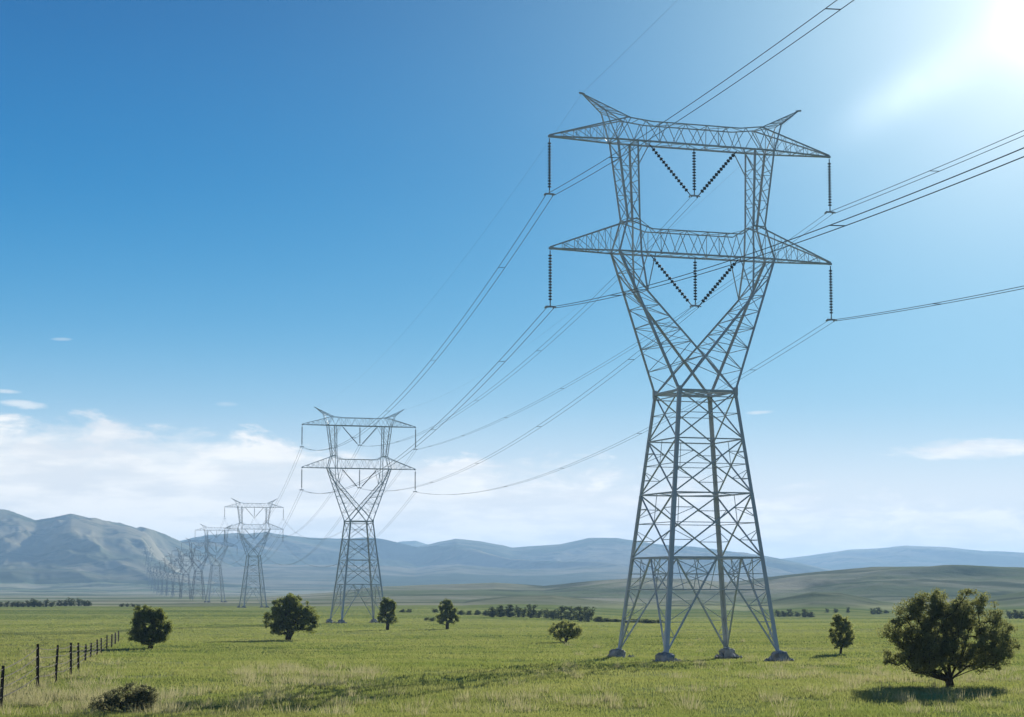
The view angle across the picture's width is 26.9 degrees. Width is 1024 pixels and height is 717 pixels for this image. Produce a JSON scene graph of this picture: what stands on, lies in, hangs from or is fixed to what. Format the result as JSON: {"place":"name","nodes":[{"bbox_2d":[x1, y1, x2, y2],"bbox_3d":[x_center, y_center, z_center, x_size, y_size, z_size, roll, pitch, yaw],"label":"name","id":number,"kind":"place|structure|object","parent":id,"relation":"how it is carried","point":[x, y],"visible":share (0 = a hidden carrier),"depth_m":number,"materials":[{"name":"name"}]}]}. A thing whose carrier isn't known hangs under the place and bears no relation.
{"place":"outdoors","nodes":[
{"label":"outdoors","id":0,"kind":"place"},
{"bbox_2d":[0,509,1023,589],"bbox_3d":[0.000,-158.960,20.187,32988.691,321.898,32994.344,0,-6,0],"label":"mountains","id":1,"kind":"structure","parent":0,"point":[70,548],"depth_m":7339.83,"materials":[{"name":"blue stone"}]},
{"bbox_2d":[0,565,1023,611],"bbox_3d":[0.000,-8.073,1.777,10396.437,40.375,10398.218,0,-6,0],"label":"hills","id":2,"kind":"structure","parent":0,"point":[883,588],"depth_m":1929.69,"materials":[{"name":"green plant"}]},
{"bbox_2d":[147,566,157,590],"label":"lattice pylon","id":3,"kind":"object","parent":2,"relation":"on","point":[155,578],"visible":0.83,"depth_m":4569.27,"materials":[{"name":"grey metal"}]},
{"bbox_2d":[150,566,163,591],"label":"lattice pylon","id":4,"kind":"object","parent":2,"relation":"on","point":[156,578],"visible":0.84,"depth_m":4162.32,"materials":[{"name":"grey metal"}]},
{"bbox_2d":[152,565,166,594],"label":"lattice pylon","id":5,"kind":"object","parent":2,"relation":"on","point":[159,580],"visible":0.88,"depth_m":3761.72,"materials":[{"name":"grey metal"}]},
{"bbox_2d":[159,561,171,595],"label":"lattice pylon","id":6,"kind":"object","parent":2,"relation":"on","point":[164,577],"visible":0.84,"depth_m":3368.32,"materials":[{"name":"grey metal"}]},
{"bbox_2d":[159,558,180,595],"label":"lattice pylon","id":7,"kind":"object","parent":2,"relation":"on","point":[167,584],"visible":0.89,"depth_m":2981.17,"materials":[{"name":"grey metal"}]},
{"bbox_2d":[164,553,186,597],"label":"lattice pylon","id":8,"kind":"object","parent":2,"relation":"on","point":[174,582],"visible":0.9,"depth_m":2598.93,"materials":[{"name":"grey metal"}]},
{"bbox_2d":[172,547,200,597],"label":"lattice pylon","id":9,"kind":"object","parent":2,"relation":"on","point":[184,571],"visible":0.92,"depth_m":2222.74,"materials":[{"name":"grey metal"}]},
{"bbox_2d":[181,538,215,599],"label":"lattice pylon","id":10,"kind":"object","parent":2,"relation":"on","point":[194,582],"visible":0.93,"depth_m":1852.95,"materials":[{"name":"grey metal"}]},
{"bbox_2d":[195,524,237,601],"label":"lattice pylon","id":11,"kind":"object","parent":2,"relation":"on","point":[210,575],"visible":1,"depth_m":1491.12,"materials":[{"name":"metal"}]},
{"bbox_2d":[0,604,1023,716],"bbox_3d":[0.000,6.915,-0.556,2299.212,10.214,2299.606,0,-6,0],"label":"ground","id":12,"kind":"structure","parent":0,"point":[817,611],"depth_m":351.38,"materials":[{"name":"green plant"}]},
{"bbox_2d":[14,601,21,606],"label":"distant tree","id":13,"kind":"object","parent":12,"relation":"on","point":[18,603],"visible":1,"depth_m":1024.96,"materials":[{"name":"green plant"}]},
{"bbox_2d":[29,598,38,606],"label":"distant tree","id":14,"kind":"object","parent":12,"relation":"on","point":[34,603],"visible":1,"depth_m":1024.79,"materials":[{"name":"green plant"}]},
{"bbox_2d":[43,599,49,606],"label":"distant tree","id":15,"kind":"object","parent":12,"relation":"on","point":[46,603],"visible":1,"depth_m":1026.36,"materials":[{"name":"green plant"}]},
{"bbox_2d":[49,601,56,606],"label":"distant tree","id":16,"kind":"object","parent":12,"relation":"on","point":[52,604],"visible":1,"depth_m":1029.38,"materials":[{"name":"green plant"}]},
{"bbox_2d":[0,631,118,706],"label":"wire fence","id":17,"kind":"object","parent":12,"relation":"on","point":[2,670],"visible":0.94,"depth_m":133.08,"materials":[{"name":"brown wood"}]},
{"bbox_2d":[56,600,63,605],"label":"distant tree","id":18,"kind":"object","parent":12,"relation":"on","point":[58,602],"visible":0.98,"depth_m":1102.46,"materials":[{"name":"green plant"}]},
{"bbox_2d":[66,597,76,605],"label":"distant tree","id":19,"kind":"object","parent":12,"relation":"on","point":[70,603],"visible":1,"depth_m":1113.36,"materials":[{"name":"green plant"}]},
{"bbox_2d":[88,681,160,712],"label":"scrubby bush","id":20,"kind":"object","parent":12,"relation":"on","point":[141,697],"visible":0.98,"depth_m":97.58,"materials":[{"name":"green plant"}]},
{"bbox_2d":[126,604,173,648],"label":"round tree","id":21,"kind":"object","parent":12,"relation":"on","point":[150,636],"visible":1,"depth_m":250.34,"materials":[{"name":"green plant"}]},
{"bbox_2d":[223,499,283,607],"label":"lattice pylon","id":22,"kind":"object","parent":12,"relation":"on","point":[242,536],"visible":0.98,"depth_m":1068.15,"materials":[{"name":"metal"}]},
{"bbox_2d":[262,592,319,639],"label":"round tree","id":23,"kind":"object","parent":12,"relation":"on","point":[288,621],"visible":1,"depth_m":310.28,"materials":[{"name":"green plant"}]},
{"bbox_2d":[300,407,417,622],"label":"lattice pylon","id":24,"kind":"object","parent":12,"relation":"on","point":[341,620],"visible":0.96,"depth_m":542.85,"materials":[{"name":"metal"}]},
{"bbox_2d":[224,492,300,566],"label":"power line","id":25,"kind":"object","parent":24,"relation":"hanging from","point":[275,539],"visible":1,"depth_m":657.14,"materials":[{"name":"grey metal"}]},
{"bbox_2d":[225,447,302,538],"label":"power line","id":26,"kind":"object","parent":24,"relation":"hanging from","point":[275,503],"visible":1,"depth_m":603.89,"materials":[{"name":"grey metal"}]},
{"bbox_2d":[256,488,360,564],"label":"power line","id":27,"kind":"object","parent":24,"relation":"hanging from","point":[324,537],"visible":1,"depth_m":668.87,"materials":[{"name":"grey metal"}]},
{"bbox_2d":[257,446,360,537],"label":"power line","id":28,"kind":"object","parent":24,"relation":"hanging from","point":[325,500],"visible":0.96,"depth_m":631.95,"materials":[{"name":"grey metal"}]},
{"bbox_2d":[283,492,414,566],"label":"power line","id":29,"kind":"object","parent":24,"relation":"hanging from","point":[364,548],"visible":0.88,"depth_m":687.29,"materials":[{"name":"grey metal"}]},
{"bbox_2d":[284,451,415,539],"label":"power line","id":30,"kind":"object","parent":24,"relation":"hanging from","point":[366,510],"visible":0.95,"depth_m":666.89,"materials":[{"name":"grey metal"}]},
{"bbox_2d":[377,597,398,629],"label":"slender tree","id":31,"kind":"object","parent":12,"relation":"on","point":[388,605],"visible":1,"depth_m":418.44,"materials":[{"name":"green plant"}]},
{"bbox_2d":[435,599,460,628],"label":"slender tree","id":32,"kind":"object","parent":12,"relation":"on","point":[449,612],"visible":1,"depth_m":434.18,"materials":[{"name":"green plant"}]},
{"bbox_2d":[486,606,498,616],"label":"distant tree","id":33,"kind":"object","parent":12,"relation":"on","point":[493,612],"visible":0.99,"depth_m":689.05,"materials":[{"name":"green plant"}]},
{"bbox_2d":[496,605,506,616],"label":"distant tree","id":34,"kind":"object","parent":12,"relation":"on","point":[500,609],"visible":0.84,"depth_m":706.01,"materials":[{"name":"green plant"}]},
{"bbox_2d":[503,604,514,616],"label":"distant tree","id":35,"kind":"object","parent":12,"relation":"on","point":[509,612],"visible":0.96,"depth_m":715.21,"materials":[{"name":"green plant"}]},
{"bbox_2d":[513,605,523,616],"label":"distant tree","id":36,"kind":"object","parent":12,"relation":"on","point":[518,610],"visible":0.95,"depth_m":724.70,"materials":[{"name":"green plant"}]},
{"bbox_2d":[520,607,526,616],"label":"distant tree","id":37,"kind":"object","parent":12,"relation":"on","point":[525,613],"visible":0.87,"depth_m":730.94,"materials":[{"name":"green plant"}]},
{"bbox_2d":[526,604,538,617],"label":"distant tree","id":38,"kind":"object","parent":12,"relation":"on","point":[532,613],"visible":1,"depth_m":709.26,"materials":[{"name":"green plant"}]},
{"bbox_2d":[535,609,543,617],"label":"distant tree","id":39,"kind":"object","parent":12,"relation":"on","point":[539,614],"visible":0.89,"depth_m":719.47,"materials":[{"name":"green plant"}]},
{"bbox_2d":[542,609,548,617],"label":"distant tree","id":40,"kind":"object","parent":12,"relation":"on","point":[546,612],"visible":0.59,"depth_m":729.81,"materials":[{"name":"green plant"}]},
{"bbox_2d":[547,609,558,618],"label":"distant tree","id":41,"kind":"object","parent":12,"relation":"on","point":[551,614],"visible":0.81,"depth_m":695.10,"materials":[{"name":"green plant"}]},
{"bbox_2d":[554,605,568,619],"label":"distant tree","id":42,"kind":"object","parent":12,"relation":"on","point":[560,615],"visible":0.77,"depth_m":683.36,"materials":[{"name":"green plant"}]},
{"bbox_2d":[547,619,582,642],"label":"round bush","id":43,"kind":"object","parent":12,"relation":"on","point":[569,632],"visible":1,"depth_m":295.16,"materials":[{"name":"green plant"}]},
{"bbox_2d":[563,606,577,620],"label":"distant tree","id":44,"kind":"object","parent":12,"relation":"on","point":[570,617],"visible":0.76,"depth_m":672.59,"materials":[{"name":"green plant"}]},
{"bbox_2d":[572,606,588,620],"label":"distant tree","id":45,"kind":"object","parent":12,"relation":"on","point":[579,609],"visible":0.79,"depth_m":652.94,"materials":[{"name":"green plant"}]},
{"bbox_2d":[583,607,596,621],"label":"distant tree","id":46,"kind":"object","parent":12,"relation":"on","point":[588,614],"visible":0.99,"depth_m":635.57,"materials":[{"name":"green plant"}]},
{"bbox_2d":[593,617,605,621],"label":"hedge shrub","id":47,"kind":"object","parent":12,"relation":"on","point":[598,619],"visible":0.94,"depth_m":642.46,"materials":[{"name":"green plant"}]},
{"bbox_2d":[639,619,656,623],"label":"hedge shrub","id":48,"kind":"object","parent":12,"relation":"on","point":[648,621],"visible":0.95,"depth_m":623.64,"materials":[{"name":"green plant"}]},
{"bbox_2d":[544,92,836,661],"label":"lattice pylon","id":49,"kind":"object","parent":12,"relation":"on","point":[726,651],"visible":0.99,"depth_m":207.38,"materials":[{"name":"metal"}]},
{"bbox_2d":[301,195,552,449],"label":"power line","id":50,"kind":"object","parent":49,"relation":"hanging from","point":[460,321],"visible":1,"depth_m":255.44,"materials":[{"name":"grey metal"}]},
{"bbox_2d":[304,308,553,493],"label":"power line","id":51,"kind":"object","parent":49,"relation":"hanging from","point":[452,414],"visible":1,"depth_m":258.74,"materials":[{"name":"grey metal"}]},
{"bbox_2d":[319,95,580,405],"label":"earth wire","id":52,"kind":"object","parent":49,"relation":"attached to","point":[475,243],"visible":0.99,"depth_m":280.53,"materials":[{"name":"grey metal"}]},
{"bbox_2d":[366,307,697,490],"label":"power line","id":53,"kind":"object","parent":49,"relation":"hanging from","point":[561,409],"visible":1,"depth_m":271.57,"materials":[{"name":"grey metal"}]},
{"bbox_2d":[377,197,690,445],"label":"power line","id":54,"kind":"object","parent":49,"relation":"hanging from","point":[553,335],"visible":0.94,"depth_m":284.16,"materials":[{"name":"grey metal"}]},
{"bbox_2d":[408,118,790,408],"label":"earth wire","id":55,"kind":"object","parent":49,"relation":"attached to","point":[623,269],"visible":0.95,"depth_m":292.63,"materials":[{"name":"grey metal"}]},
{"bbox_2d":[416,321,832,494],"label":"power line","id":56,"kind":"object","parent":49,"relation":"hanging from","point":[655,423],"visible":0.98,"depth_m":292.31,"materials":[{"name":"grey metal"}]},
{"bbox_2d":[415,213,833,449],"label":"power line","id":57,"kind":"object","parent":49,"relation":"hanging from","point":[644,337],"visible":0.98,"depth_m":297.11,"materials":[{"name":"grey metal"}]},
{"bbox_2d":[545,0,853,194],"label":"power line","id":58,"kind":"object","parent":49,"relation":"hanging from","point":[711,89],"visible":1,"depth_m":142.92,"materials":[{"name":"grey metal"}]},
{"bbox_2d":[546,147,1023,307],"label":"power line","id":59,"kind":"object","parent":49,"relation":"hanging from","point":[819,229],"visible":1,"depth_m":117.60,"materials":[{"name":"grey metal"}]},
{"bbox_2d":[827,130,1023,213],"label":"power line","id":60,"kind":"object","parent":49,"relation":"hanging from","point":[930,170],"visible":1,"depth_m":185.28,"materials":[{"name":"grey metal"}]},
{"bbox_2d":[827,286,1023,320],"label":"power line","id":61,"kind":"object","parent":49,"relation":"hanging from","point":[929,304],"visible":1,"depth_m":185.00,"materials":[{"name":"grey metal"}]},
{"bbox_2d":[774,610,780,615],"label":"distant tree","id":62,"kind":"object","parent":12,"relation":"on","point":[777,613],"visible":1,"depth_m":974.92,"materials":[{"name":"green plant"}]},
{"bbox_2d":[786,609,793,615],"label":"distant tree","id":63,"kind":"object","parent":12,"relation":"on","point":[790,613],"visible":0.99,"depth_m":969.53,"materials":[{"name":"green plant"}]},
{"bbox_2d":[800,609,808,616],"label":"distant tree","id":64,"kind":"object","parent":12,"relation":"on","point":[803,613],"visible":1,"depth_m":948.58,"materials":[{"name":"green plant"}]},
{"bbox_2d":[806,612,815,616],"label":"distant tree","id":65,"kind":"object","parent":12,"relation":"on","point":[810,614],"visible":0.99,"depth_m":945.98,"materials":[{"name":"green plant"}]},
{"bbox_2d":[826,613,855,653],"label":"tree","id":66,"kind":"object","parent":12,"relation":"on","point":[841,624],"visible":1,"depth_m":230.49,"materials":[{"name":"green plant"}]},
{"bbox_2d":[870,608,876,613],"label":"distant tree","id":67,"kind":"object","parent":12,"relation":"on","point":[874,612],"visible":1,"depth_m":1035.78,"materials":[{"name":"green plant"}]},
{"bbox_2d":[876,607,882,613],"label":"distant tree","id":68,"kind":"object","parent":12,"relation":"on","point":[879,610],"visible":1,"depth_m":1041.21,"materials":[{"name":"green plant"}]},
{"bbox_2d":[875,587,1022,686],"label":"spreading tree","id":69,"kind":"object","parent":12,"relation":"on","point":[929,653],"visible":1,"depth_m":129.84,"materials":[{"name":"green plant"}]},
{"bbox_2d":[1005,610,1012,618],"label":"distant tree","id":70,"kind":"object","parent":12,"relation":"on","point":[1009,614],"visible":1,"depth_m":817.20,"materials":[{"name":"green plant"}]},
{"bbox_2d":[1011,610,1018,618],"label":"distant tree","id":71,"kind":"object","parent":12,"relation":"on","point":[1015,614],"visible":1,"depth_m":814.58,"materials":[{"name":"green plant"}]},
{"bbox_2d":[1017,611,1023,618],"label":"distant tree","id":72,"kind":"object","parent":12,"relation":"on","point":[1020,614],"visible":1,"depth_m":813.46,"materials":[{"name":"green plant"}]},
{"bbox_2d":[0,0,1023,558],"label":"sky","id":73,"kind":"structure","parent":0,"point":[217,217],"materials":[{"name":"blue"}]}
]}

